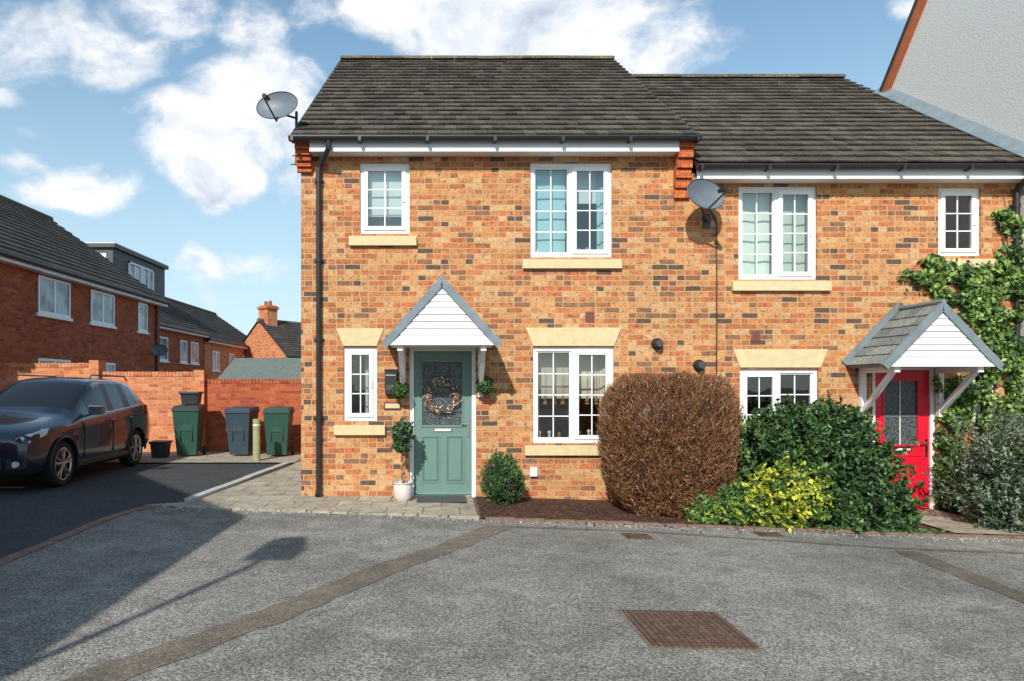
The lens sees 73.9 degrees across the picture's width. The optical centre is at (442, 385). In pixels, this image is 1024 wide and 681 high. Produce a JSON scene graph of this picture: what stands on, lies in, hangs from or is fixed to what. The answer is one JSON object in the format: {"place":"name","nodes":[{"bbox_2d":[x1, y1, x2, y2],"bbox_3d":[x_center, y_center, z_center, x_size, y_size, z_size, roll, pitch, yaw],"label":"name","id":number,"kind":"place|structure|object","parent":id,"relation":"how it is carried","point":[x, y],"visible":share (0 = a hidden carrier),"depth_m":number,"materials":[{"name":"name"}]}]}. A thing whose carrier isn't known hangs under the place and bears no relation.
{"place":"outdoors","nodes":[
{"label":"outdoors","id":0,"kind":"place"},
{"bbox_2d":[0,464,276,558],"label":"road","id":1,"kind":"structure","parent":0,"point":[35,511],"depth_m":9.65,"materials":[{"name":"asphalt"}]},
{"bbox_2d":[0,374,149,486],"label":"parked car","id":2,"kind":"object","parent":1,"relation":"on","point":[55,431],"visible":1,"depth_m":10.96,"materials":[{"name":"blue paint"}]},
{"bbox_2d":[108,452,300,461],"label":"pavement","id":3,"kind":"structure","parent":0,"point":[218,457],"depth_m":14.02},
{"bbox_2d":[148,440,171,457],"bbox_3d":[-5.955,1.348,14.300,0.380,0.340,0.380,0,0,-6],"label":"recycling box","id":4,"kind":"object","parent":3,"relation":"on","point":[160,448],"visible":1,"depth_m":14.15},
{"bbox_2d":[171,404,206,454],"bbox_3d":[-5.461,0.968,14.618,0.580,1.100,0.751,0,0,-6],"label":"wheelie bin","id":5,"kind":"object","parent":3,"relation":"on","point":[188,421],"visible":1,"depth_m":14.34,"materials":[{"name":"green plastic"}]},
{"bbox_2d":[179,392,203,403],"bbox_3d":[-5.454,0.275,14.700,0.420,0.270,0.420,0,0,-6],"label":"recycling box","id":6,"kind":"object","parent":5,"relation":"on","point":[191,397],"visible":1,"depth_m":14.53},
{"bbox_2d":[224,406,259,454],"bbox_3d":[-4.345,0.993,14.718,0.580,1.050,0.751,0,0,3],"label":"wheelie bin","id":7,"kind":"object","parent":3,"relation":"on","point":[239,423],"visible":0.85,"depth_m":14.43,"materials":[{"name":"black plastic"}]},
{"bbox_2d":[253,419,260,460],"bbox_3d":[-3.732,1.100,13.600,0.158,0.840,0.154,0,0,0],"label":"wooden bollard","id":8,"kind":"object","parent":3,"relation":"on","point":[256,439],"visible":1,"depth_m":13.54,"materials":[{"name":"beige wood"}]},
{"bbox_2d":[262,406,294,454],"bbox_3d":[-3.528,0.993,14.618,0.580,1.050,0.751,0,0,-3],"label":"wheelie bin","id":9,"kind":"object","parent":3,"relation":"on","point":[278,420],"visible":1,"depth_m":14.33,"materials":[{"name":"green plastic"}]},
{"bbox_2d":[217,358,300,378],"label":"roof","id":10,"kind":"structure","parent":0,"point":[263,368],"depth_m":17.54,"materials":[{"name":"grey"}]},
{"bbox_2d":[149,460,476,515],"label":"side path","id":11,"kind":"structure","parent":0,"point":[280,488],"depth_m":9.02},
{"bbox_2d":[390,417,416,500],"bbox_3d":[-0.524,0.982,9.051,0.353,1.116,0.349,0,0,-15],"label":"potted topiary tree","id":12,"kind":"object","parent":11,"relation":"on","point":[402,432],"visible":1,"depth_m":8.97,"materials":[{"name":"green plant"}]},
{"bbox_2d":[416,495,465,501],"bbox_3d":[-0.009,1.522,9.075,0.654,0.015,0.450,0,0,0],"label":"door mat","id":13,"kind":"object","parent":11,"relation":"on","point":[441,498],"depth_m":9.04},
{"bbox_2d":[0,0,914,334],"label":"sky","id":14,"kind":"structure","parent":0,"point":[136,125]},
{"bbox_2d":[0,506,1023,680],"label":"parking court","id":15,"kind":"object","parent":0,"point":[525,604],"visible":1,"depth_m":4.95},
{"bbox_2d":[62,525,510,680],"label":"tar joint","id":16,"kind":"object","parent":15,"relation":"on","point":[128,667],"visible":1,"depth_m":4.49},
{"bbox_2d":[151,501,1021,544],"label":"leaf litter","id":17,"kind":"object","parent":15,"relation":"on","point":[572,520],"visible":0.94,"depth_m":7.71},
{"bbox_2d":[156,507,1022,541],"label":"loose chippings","id":18,"kind":"object","parent":15,"relation":"on","point":[603,525],"visible":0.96,"depth_m":7.70,"materials":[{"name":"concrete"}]},
{"bbox_2d":[617,609,765,650],"bbox_3d":[1.595,1.604,4.425,0.710,0.052,0.710,2,0,-2],"label":"manhole cover","id":19,"kind":"object","parent":15,"relation":"on","point":[682,630],"visible":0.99,"depth_m":4.35,"materials":[{"name":"metal"}]},
{"bbox_2d":[498,525,1023,553],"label":"tar joint","id":20,"kind":"object","parent":15,"relation":"on","point":[764,539],"visible":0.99,"depth_m":7.22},
{"bbox_2d":[895,550,1023,602],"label":"tar joint","id":21,"kind":"object","parent":15,"relation":"on","point":[975,578],"visible":1,"depth_m":6.02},
{"bbox_2d":[100,459,1007,534],"bbox_3d":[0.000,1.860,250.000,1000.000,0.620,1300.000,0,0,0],"label":"ground","id":22,"kind":"structure","parent":0,"point":[474,500],"depth_m":13.39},
{"bbox_2d":[0,262,159,371],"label":"walls","id":23,"kind":"structure","parent":22,"relation":"on","point":[27,335],"depth_m":19.81,"materials":[{"name":"red brick"}]},
{"bbox_2d":[0,195,170,306],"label":"roof","id":24,"kind":"structure","parent":23,"relation":"on","point":[32,239],"depth_m":21.48,"materials":[{"name":"black tile"}]},
{"bbox_2d":[85,242,168,298],"bbox_3d":[-16.875,-4.985,33.900,3.890,3.070,6.140,0,0,0],"label":"flat roof dormer","id":25,"kind":"object","parent":24,"relation":"on","point":[148,272],"visible":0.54,"depth_m":33.31,"materials":[{"name":"white plastic"}]},
{"bbox_2d":[35,275,148,371],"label":"windows","id":26,"kind":"structure","parent":23,"relation":"attached to","point":[53,298],"depth_m":19.62,"materials":[{"name":"white plastic"}]},
{"bbox_2d":[0,505,160,566],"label":"kerb edging","id":27,"kind":"object","parent":22,"relation":"on","point":[31,549],"visible":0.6,"depth_m":6.86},
{"bbox_2d":[89,360,209,451],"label":"wall piers","id":28,"kind":"object","parent":22,"relation":"on","point":[98,367],"depth_m":15.40,"materials":[{"name":"brick"}]},
{"bbox_2d":[0,363,300,451],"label":"garden wall","id":29,"kind":"structure","parent":22,"relation":"on","point":[157,393],"depth_m":15.50,"materials":[{"name":"brick"}]},
{"bbox_2d":[160,329,202,371],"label":"walls","id":30,"kind":"structure","parent":22,"relation":"on","point":[173,364],"depth_m":33.21,"materials":[{"name":"red brick"}]},
{"bbox_2d":[160,336,199,364],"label":"windows","id":31,"kind":"structure","parent":30,"relation":"attached to","point":[194,353],"depth_m":34.08,"materials":[{"name":"white plastic"}]},
{"bbox_2d":[160,307,210,337],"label":"roof","id":32,"kind":"structure","parent":30,"relation":"on","point":[171,320],"depth_m":34.27,"materials":[{"name":"grey tile"}]},
{"bbox_2d":[203,338,244,378],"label":"walls","id":33,"kind":"structure","parent":22,"relation":"on","point":[223,350],"depth_m":39.29,"materials":[{"name":"brick"}]},
{"bbox_2d":[165,297,249,348],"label":"roof","id":34,"kind":"structure","parent":33,"relation":"on","point":[221,331],"depth_m":42.07,"materials":[{"name":"black tile"}]},
{"bbox_2d":[184,462,290,501],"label":"path kerb","id":35,"kind":"structure","parent":22,"relation":"on","point":[216,489],"depth_m":10.49,"materials":[{"name":"concrete"}]},
{"bbox_2d":[244,322,286,357],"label":"walls","id":36,"kind":"structure","parent":22,"relation":"on","point":[260,342],"depth_m":43.52,"materials":[{"name":"brick"}]},
{"bbox_2d":[243,318,300,357],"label":"roof","id":37,"kind":"structure","parent":36,"relation":"on","point":[285,336],"depth_m":43.65,"materials":[{"name":"grey tile"}]},
{"bbox_2d":[257,301,278,325],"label":"chimney","id":38,"kind":"object","parent":37,"relation":"on","point":[267,312],"visible":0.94,"depth_m":43.93,"materials":[{"name":"brick"}]},
{"bbox_2d":[162,504,479,519],"bbox_3d":[-1.556,1.562,8.223,4.055,0.092,0.143,0,0,11],"label":"paving edging","id":39,"kind":"object","parent":22,"relation":"on","point":[474,517],"visible":0.47,"depth_m":8.17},
{"bbox_2d":[301,156,686,500],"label":"walls","id":40,"kind":"structure","parent":22,"relation":"on","point":[469,222],"depth_m":9.40,"materials":[{"name":"brick"}]},
{"bbox_2d":[256,91,297,164],"bbox_3d":[-2.174,-3.565,9.188,0.652,0.962,0.514,0,0,-19],"label":"satellite dish","id":41,"kind":"object","parent":40,"relation":"attached to","point":[276,106],"visible":0.94,"depth_m":9.30,"materials":[{"name":"grey metal"}]},
{"bbox_2d":[295,142,311,172],"bbox_3d":[-1.907,-3.149,9.274,0.199,0.401,0.248,0,0,0],"label":"kneeler","id":42,"kind":"object","parent":40,"relation":"attached to","point":[303,154],"visible":0.89,"depth_m":9.27,"materials":[{"name":"brick"}]},
{"bbox_2d":[314,140,330,496],"bbox_3d":[-1.643,-0.881,9.233,0.160,4.838,0.415,0,0,-27],"label":"downpipe","id":43,"kind":"object","parent":40,"relation":"attached to","point":[318,339],"visible":1,"depth_m":9.31,"materials":[{"name":"black plastic"}]},
{"bbox_2d":[352,355,364,412],"bbox_3d":[-1.140,0.172,10.654,0.963,1.655,2.292,0,0,0],"label":"room","id":44,"kind":"object","parent":40,"relation":"attached to","point":[355,383],"visible":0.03,"depth_m":11.80,"materials":[{"name":"grey wood"}]},
{"bbox_2d":[344,347,376,420],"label":"window frame","id":45,"kind":"object","parent":40,"relation":"attached to","point":[349,352],"visible":0.98,"depth_m":9.43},
{"bbox_2d":[360,163,408,233],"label":"window frame","id":46,"kind":"object","parent":40,"relation":"attached to","point":[366,168],"visible":0.94,"depth_m":9.44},
{"bbox_2d":[384,369,397,393],"bbox_3d":[-0.708,-0.051,9.342,0.179,0.338,0.108,0,0,0],"label":"wall letterbox","id":47,"kind":"object","parent":40,"relation":"attached to","point":[390,377],"depth_m":9.30,"materials":[{"name":"black plastic"}]},
{"bbox_2d":[390,288,493,396],"bbox_3d":[-0.004,-0.537,8.987,1.350,1.401,0.818,0,0,0],"label":"canopy frame","id":48,"kind":"object","parent":40,"relation":"attached to","point":[441,308],"visible":0.97,"depth_m":8.59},
{"bbox_2d":[391,380,409,398],"bbox_3d":[-0.573,0.006,9.242,0.259,0.374,0.258,0,0,38],"label":"topiary ball","id":49,"kind":"object","parent":48,"relation":"hanging from","point":[399,389],"visible":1,"depth_m":9.17,"materials":[{"name":"green plant"}]},
{"bbox_2d":[381,274,501,348],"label":"canopy roof","id":50,"kind":"structure","parent":48,"relation":"on","point":[454,295],"depth_m":8.56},
{"bbox_2d":[475,368,493,394],"bbox_3d":[0.580,-0.051,9.244,0.267,0.389,0.263,0,0,-37],"label":"topiary ball","id":51,"kind":"object","parent":48,"relation":"hanging from","point":[486,387],"visible":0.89,"depth_m":9.17,"materials":[{"name":"green plant"}]},
{"bbox_2d":[410,348,475,496],"bbox_3d":[0.009,0.513,9.450,0.926,2.098,0.100,0,0,0],"label":"door frame","id":52,"kind":"object","parent":40,"relation":"attached to","point":[473,422],"visible":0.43,"depth_m":9.43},
{"bbox_2d":[414,352,470,493],"bbox_3d":[0.009,0.528,9.471,0.798,2.000,0.056,0,0,0],"label":"door slab","id":53,"kind":"structure","parent":52,"relation":"in","point":[442,462],"depth_m":9.46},
{"bbox_2d":[422,362,461,424],"bbox_3d":[0.000,0.118,9.475,0.563,0.890,0.001,0,0,0],"label":"door glass","id":54,"kind":"object","parent":53,"relation":"in","point":[428,368],"visible":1,"depth_m":9.47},
{"bbox_2d":[422,374,461,417],"bbox_3d":[0.003,0.148,9.390,0.572,0.617,0.056,0,0,0],"label":"door wreath","id":55,"kind":"object","parent":53,"relation":"attached to","point":[450,385],"depth_m":9.39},
{"bbox_2d":[334,236,621,455],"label":"sills and lintels","id":56,"kind":"structure","parent":40,"relation":"attached to","point":[537,336],"depth_m":9.34,"materials":[{"name":"stone"}]},
{"bbox_2d":[304,61,691,134],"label":"roof deck","id":57,"kind":"structure","parent":40,"relation":"on","point":[484,94],"depth_m":10.95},
{"bbox_2d":[340,55,614,59],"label":"ridge tiles","id":58,"kind":"object","parent":57,"relation":"on","point":[464,57],"visible":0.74,"depth_m":13.51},
{"bbox_2d":[309,142,678,156],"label":"fascia","id":59,"kind":"structure","parent":57,"relation":"attached to","point":[504,149],"depth_m":9.16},
{"bbox_2d":[288,135,702,143],"bbox_3d":[0.710,-3.311,9.091,5.540,0.074,0.128,0,0,0],"label":"gutter","id":60,"kind":"object","parent":59,"relation":"attached to","point":[561,139],"visible":1,"depth_m":9.05,"materials":[{"name":"black plastic"}]},
{"bbox_2d":[291,60,697,134],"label":"roof tiles","id":61,"kind":"object","parent":57,"relation":"on","point":[627,121],"visible":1,"depth_m":10.59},
{"bbox_2d":[539,398,598,436],"bbox_3d":[1.825,0.326,10.654,1.626,1.964,2.292,0,0,0],"label":"room","id":62,"kind":"object","parent":40,"relation":"attached to","point":[546,425],"depth_m":11.80,"materials":[{"name":"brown wood"}]},
{"bbox_2d":[539,398,579,419],"bbox_3d":[1.894,0.658,11.361,0.371,1.100,1.134,0,0,-32],"label":"lamp and picture","id":63,"kind":"object","parent":62,"relation":"in","point":[544,409],"visible":0.24,"depth_m":11.70,"materials":[{"name":"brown wood"}]},
{"bbox_2d":[538,365,598,436],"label":"window ornaments","id":64,"kind":"object","parent":62,"relation":"in","point":[563,402],"depth_m":9.58,"materials":[{"name":"white wood"}]},
{"bbox_2d":[539,353,598,397],"bbox_3d":[1.825,-0.199,9.720,1.126,0.774,0.008,0,0,0],"label":"curtain","id":65,"kind":"object","parent":62,"relation":"hanging from","point":[546,366],"visible":0.4,"depth_m":9.72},
{"bbox_2d":[599,355,604,416],"bbox_3d":[2.344,0.161,9.680,0.190,1.494,0.050,0,0,0],"label":"curtain","id":66,"kind":"object","parent":62,"relation":"hanging from","point":[601,371],"visible":0.05,"depth_m":9.69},
{"bbox_2d":[530,163,610,256],"bbox_3d":[1.794,-2.439,9.451,1.135,1.317,0.108,0,0,0],"label":"window frame","id":67,"kind":"object","parent":40,"relation":"attached to","point":[572,170],"visible":0.97,"depth_m":9.44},
{"bbox_2d":[533,347,612,442],"bbox_3d":[1.825,0.136,9.451,1.126,1.344,0.108,0,0,0],"label":"window frame","id":68,"kind":"object","parent":40,"relation":"attached to","point":[574,394],"visible":0.88,"depth_m":9.44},
{"bbox_2d":[565,204,595,251],"bbox_3d":[1.794,-2.249,10.654,1.635,1.937,2.292,0,0,0],"label":"room","id":69,"kind":"object","parent":40,"relation":"attached to","point":[582,224],"depth_m":11.80,"materials":[{"name":"grey wood"}]},
{"bbox_2d":[535,170,564,251],"bbox_3d":[1.461,-2.414,9.600,0.570,1.467,0.008,0,0,0],"label":"curtain","id":70,"kind":"object","parent":69,"relation":"hanging from","point":[542,203],"visible":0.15,"depth_m":9.60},
{"bbox_2d":[565,170,595,203],"bbox_3d":[2.044,-2.872,9.670,0.635,0.550,0.008,0,0,0],"label":"curtain","id":71,"kind":"object","parent":69,"relation":"hanging from","point":[582,184],"visible":0.4,"depth_m":9.67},
{"bbox_2d":[596,172,602,249],"bbox_3d":[2.306,-2.414,9.640,0.210,1.467,0.050,0,0,0],"label":"curtain","id":72,"kind":"object","parent":69,"relation":"hanging from","point":[599,214],"visible":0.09,"depth_m":9.64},
{"bbox_3d":[-0.799,-2.412,10.654,1.190,1.610,2.292,0,0,0],"label":"room","id":73,"kind":"object","parent":40,"relation":"attached to","visible":0},
{"bbox_2d":[368,172,400,214],"bbox_3d":[-0.799,-2.767,9.550,0.690,0.760,0.004,0,0,0],"label":"curtain","id":74,"kind":"object","parent":73,"relation":"hanging from","point":[376,181],"visible":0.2,"depth_m":9.55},
{"bbox_2d":[368,217,400,225],"bbox_3d":[-0.799,-2.257,9.820,0.690,0.500,0.040,0,0,0],"label":"window pane","id":75,"kind":"structure","parent":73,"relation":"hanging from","point":[379,221],"depth_m":9.83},
{"bbox_2d":[475,496,952,533],"bbox_3d":[3.180,1.629,8.580,5.440,0.169,1.640,0,0,0],"label":"flower bed","id":76,"kind":"object","parent":22,"relation":"on","point":[567,504],"visible":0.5,"depth_m":8.44,"materials":[{"name":"brown soil"}]},
{"bbox_2d":[478,446,528,504],"bbox_3d":[0.819,1.194,8.936,0.680,0.787,0.606,0,0,0],"label":"conifer shrub","id":77,"kind":"object","parent":76,"relation":"on","point":[503,481],"visible":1,"depth_m":8.81,"materials":[{"name":"green plant"}]},
{"bbox_2d":[483,499,740,533],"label":"bark chips","id":78,"kind":"object","parent":76,"relation":"on","point":[662,517],"visible":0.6,"depth_m":8.25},
{"bbox_2d":[593,364,755,518],"bbox_3d":[2.881,0.712,8.668,2.082,1.936,1.490,0,0,0],"label":"bare hedge","id":79,"kind":"object","parent":76,"relation":"on","point":[668,445],"visible":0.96,"depth_m":8.14,"materials":[{"name":"brown plant"}]},
{"bbox_2d":[682,472,773,528],"bbox_3d":[3.409,1.370,8.039,1.074,0.647,0.804,0,0,-12],"label":"ground cover shrub","id":80,"kind":"object","parent":76,"relation":"on","point":[731,508],"visible":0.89,"depth_m":7.90,"materials":[{"name":"green plant"}]},
{"bbox_2d":[738,453,835,533],"bbox_3d":[4.043,1.243,8.021,1.222,0.937,0.950,0,0,0],"label":"euonymus shrub","id":81,"kind":"object","parent":76,"relation":"on","point":[787,496],"visible":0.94,"depth_m":7.82,"materials":[{"name":"yellow plant"}]},
{"bbox_2d":[728,390,933,534],"bbox_3d":[4.660,0.914,8.470,2.483,1.714,1.896,0,0,0],"label":"evergreen shrub","id":82,"kind":"object","parent":76,"relation":"on","point":[843,448],"visible":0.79,"depth_m":8.11,"materials":[{"name":"green plant"}]},
{"bbox_2d":[485,517,1023,538],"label":"bed edging","id":83,"kind":"object","parent":22,"relation":"on","point":[732,527],"visible":0.47,"depth_m":7.76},
{"bbox_2d":[687,173,1014,509],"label":"walls","id":84,"kind":"structure","parent":22,"relation":"on","point":[874,241],"depth_m":9.40,"materials":[{"name":"brick"}]},
{"bbox_2d":[651,338,705,371],"bbox_3d":[3.279,-0.422,9.335,0.749,0.468,0.130,0,0,0],"label":"flue vent","id":85,"kind":"object","parent":84,"relation":"attached to","point":[698,365],"visible":1,"depth_m":9.31,"materials":[{"name":"black plastic"}]},
{"bbox_2d":[673,142,694,198],"bbox_3d":[3.318,-2.972,9.274,0.205,0.756,0.248,0,0,0],"label":"kneeler","id":86,"kind":"object","parent":84,"relation":"attached to","point":[682,164],"visible":0.83,"depth_m":9.27,"materials":[{"name":"brick"}]},
{"bbox_2d":[687,178,727,227],"bbox_3d":[3.630,-2.472,9.023,0.511,0.580,0.708,0,0,37],"label":"satellite dish","id":87,"kind":"object","parent":84,"relation":"attached to","point":[704,194],"visible":1,"depth_m":9.04,"materials":[{"name":"grey metal"}]},
{"bbox_2d":[769,194,770,274],"bbox_3d":[4.668,-1.931,10.654,1.590,1.919,2.292,0,0,0],"label":"room","id":88,"kind":"object","parent":84,"relation":"attached to","point":[769,235],"depth_m":11.24,"materials":[{"name":"grey wood"}]},
{"bbox_2d":[742,194,768,274],"bbox_3d":[4.361,-2.096,9.600,0.575,1.449,0.016,0,0,0],"label":"curtain","id":89,"kind":"object","parent":88,"relation":"hanging from","point":[748,241],"visible":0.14,"depth_m":9.60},
{"bbox_2d":[783,195,806,271],"bbox_3d":[4.976,-2.096,9.600,0.575,1.449,0.016,0,0,0],"label":"curtain","id":90,"kind":"object","parent":88,"relation":"hanging from","point":[800,239],"visible":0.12,"depth_m":9.60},
{"bbox_2d":[739,187,815,278],"bbox_3d":[4.668,-2.121,9.451,1.090,1.299,0.108,0,0,0],"label":"window frame","id":91,"kind":"object","parent":84,"relation":"attached to","point":[777,214],"visible":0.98,"depth_m":9.44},
{"bbox_2d":[747,375,808,420],"bbox_3d":[4.686,0.603,10.654,1.590,1.901,2.292,0,0,0],"label":"room","id":92,"kind":"object","parent":84,"relation":"attached to","point":[787,384],"depth_m":11.28,"materials":[{"name":"grey wood"}]},
{"bbox_2d":[740,369,816,442],"bbox_3d":[4.686,0.413,9.451,1.090,1.281,0.108,0,0,0],"label":"window frame","id":93,"kind":"object","parent":84,"relation":"attached to","point":[774,374],"visible":0.47,"depth_m":9.44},
{"bbox_2d":[639,80,1023,172],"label":"roof deck","id":94,"kind":"structure","parent":84,"relation":"on","point":[695,164],"depth_m":11.58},
{"bbox_2d":[632,74,845,77],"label":"ridge tiles","id":95,"kind":"object","parent":94,"relation":"on","point":[739,75],"visible":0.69,"depth_m":13.49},
{"bbox_2d":[636,78,1023,161],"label":"roof tiles","id":96,"kind":"object","parent":94,"relation":"on","point":[780,143],"visible":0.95,"depth_m":10.51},
{"bbox_2d":[695,170,1023,182],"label":"fascia","id":97,"kind":"structure","parent":94,"relation":"attached to","point":[865,176],"depth_m":9.16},
{"bbox_2d":[695,163,1023,171],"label":"gutter","id":98,"kind":"object","parent":94,"relation":"attached to","point":[832,167],"visible":1,"depth_m":9.05,"materials":[{"name":"black plastic"}]},
{"bbox_2d":[731,259,995,470],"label":"sills and lintels","id":99,"kind":"structure","parent":84,"relation":"attached to","point":[779,358],"depth_m":9.38,"materials":[{"name":"stone"}]},
{"bbox_2d":[872,368,934,509],"bbox_3d":[6.430,0.740,9.450,0.890,2.025,0.100,0,0,0],"label":"door frame","id":100,"kind":"object","parent":84,"relation":"attached to","point":[931,424],"visible":0.24,"depth_m":9.43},
{"bbox_2d":[875,370,928,507],"bbox_3d":[6.430,0.755,9.471,0.762,1.927,0.056,0,0,0],"label":"door slab","id":101,"kind":"structure","parent":100,"relation":"in","point":[917,458],"depth_m":9.46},
{"bbox_2d":[884,381,915,444],"bbox_3d":[6.412,0.386,9.475,0.472,0.899,0.001,0,0,0],"label":"door glass","id":102,"kind":"object","parent":101,"relation":"in","point":[908,409],"visible":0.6,"depth_m":9.47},
{"bbox_2d":[858,313,994,416],"bbox_3d":[6.356,-0.242,8.987,1.350,1.360,0.818,0,0,0],"label":"canopy frame","id":103,"kind":"object","parent":84,"relation":"attached to","point":[974,363],"visible":0.94,"depth_m":8.60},
{"bbox_2d":[841,299,1003,368],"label":"canopy roof","id":104,"kind":"structure","parent":103,"relation":"on","point":[917,332],"depth_m":8.56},
{"bbox_2d":[846,305,935,365],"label":"canopy tiles","id":105,"kind":"object","parent":104,"relation":"on","point":[888,338],"visible":1,"depth_m":8.98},
{"bbox_2d":[945,197,968,247],"bbox_3d":[7.198,-2.085,10.654,1.090,1.574,2.292,0,0,0],"label":"room","id":106,"kind":"object","parent":84,"relation":"attached to","point":[950,222],"depth_m":10.16,"materials":[{"name":"grey glass"}]},
{"bbox_2d":[938,188,978,255],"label":"window frame","id":107,"kind":"object","parent":84,"relation":"attached to","point":[972,194],"visible":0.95,"depth_m":9.44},
{"bbox_2d":[897,197,1023,512],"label":"climbing ivy","id":108,"kind":"object","parent":84,"relation":"attached to","point":[980,296],"visible":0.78,"depth_m":9.28,"materials":[{"name":"green plant"}]},
{"bbox_2d":[1009,178,1023,394],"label":"downpipe","id":109,"kind":"object","parent":84,"relation":"attached to","point":[1016,205],"visible":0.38,"depth_m":9.31,"materials":[{"name":"black plastic"}]},
{"bbox_2d":[814,523,947,535],"bbox_3d":[6.108,1.698,7.779,3.635,0.238,0.271,0,0,0],"label":"ground ivy","id":110,"kind":"object","parent":22,"relation":"on","point":[921,530],"visible":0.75,"depth_m":7.76,"materials":[{"name":"green plant"}]},
{"bbox_2d":[877,0,1023,396],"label":"rendered house","id":111,"kind":"structure","parent":22,"relation":"on","point":[963,58],"depth_m":10.38,"materials":[{"name":"paint"}]},
{"bbox_2d":[874,86,1023,157],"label":"lead flashing","id":112,"kind":"object","parent":111,"relation":"attached to","point":[993,137],"visible":0.89,"depth_m":10.47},
{"bbox_2d":[944,511,1023,531],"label":"flower bed","id":113,"kind":"object","parent":22,"relation":"on","point":[957,513],"visible":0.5,"depth_m":9.20,"materials":[{"name":"brown soil"}]},
{"bbox_2d":[922,396,1023,534],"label":"grey shrub","id":114,"kind":"object","parent":113,"relation":"on","point":[996,498],"visible":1,"depth_m":8.26,"materials":[{"name":"green plant"}]},
{"bbox_2d":[911,509,1023,534],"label":"front path","id":115,"kind":"structure","parent":0,"point":[947,521],"depth_m":8.35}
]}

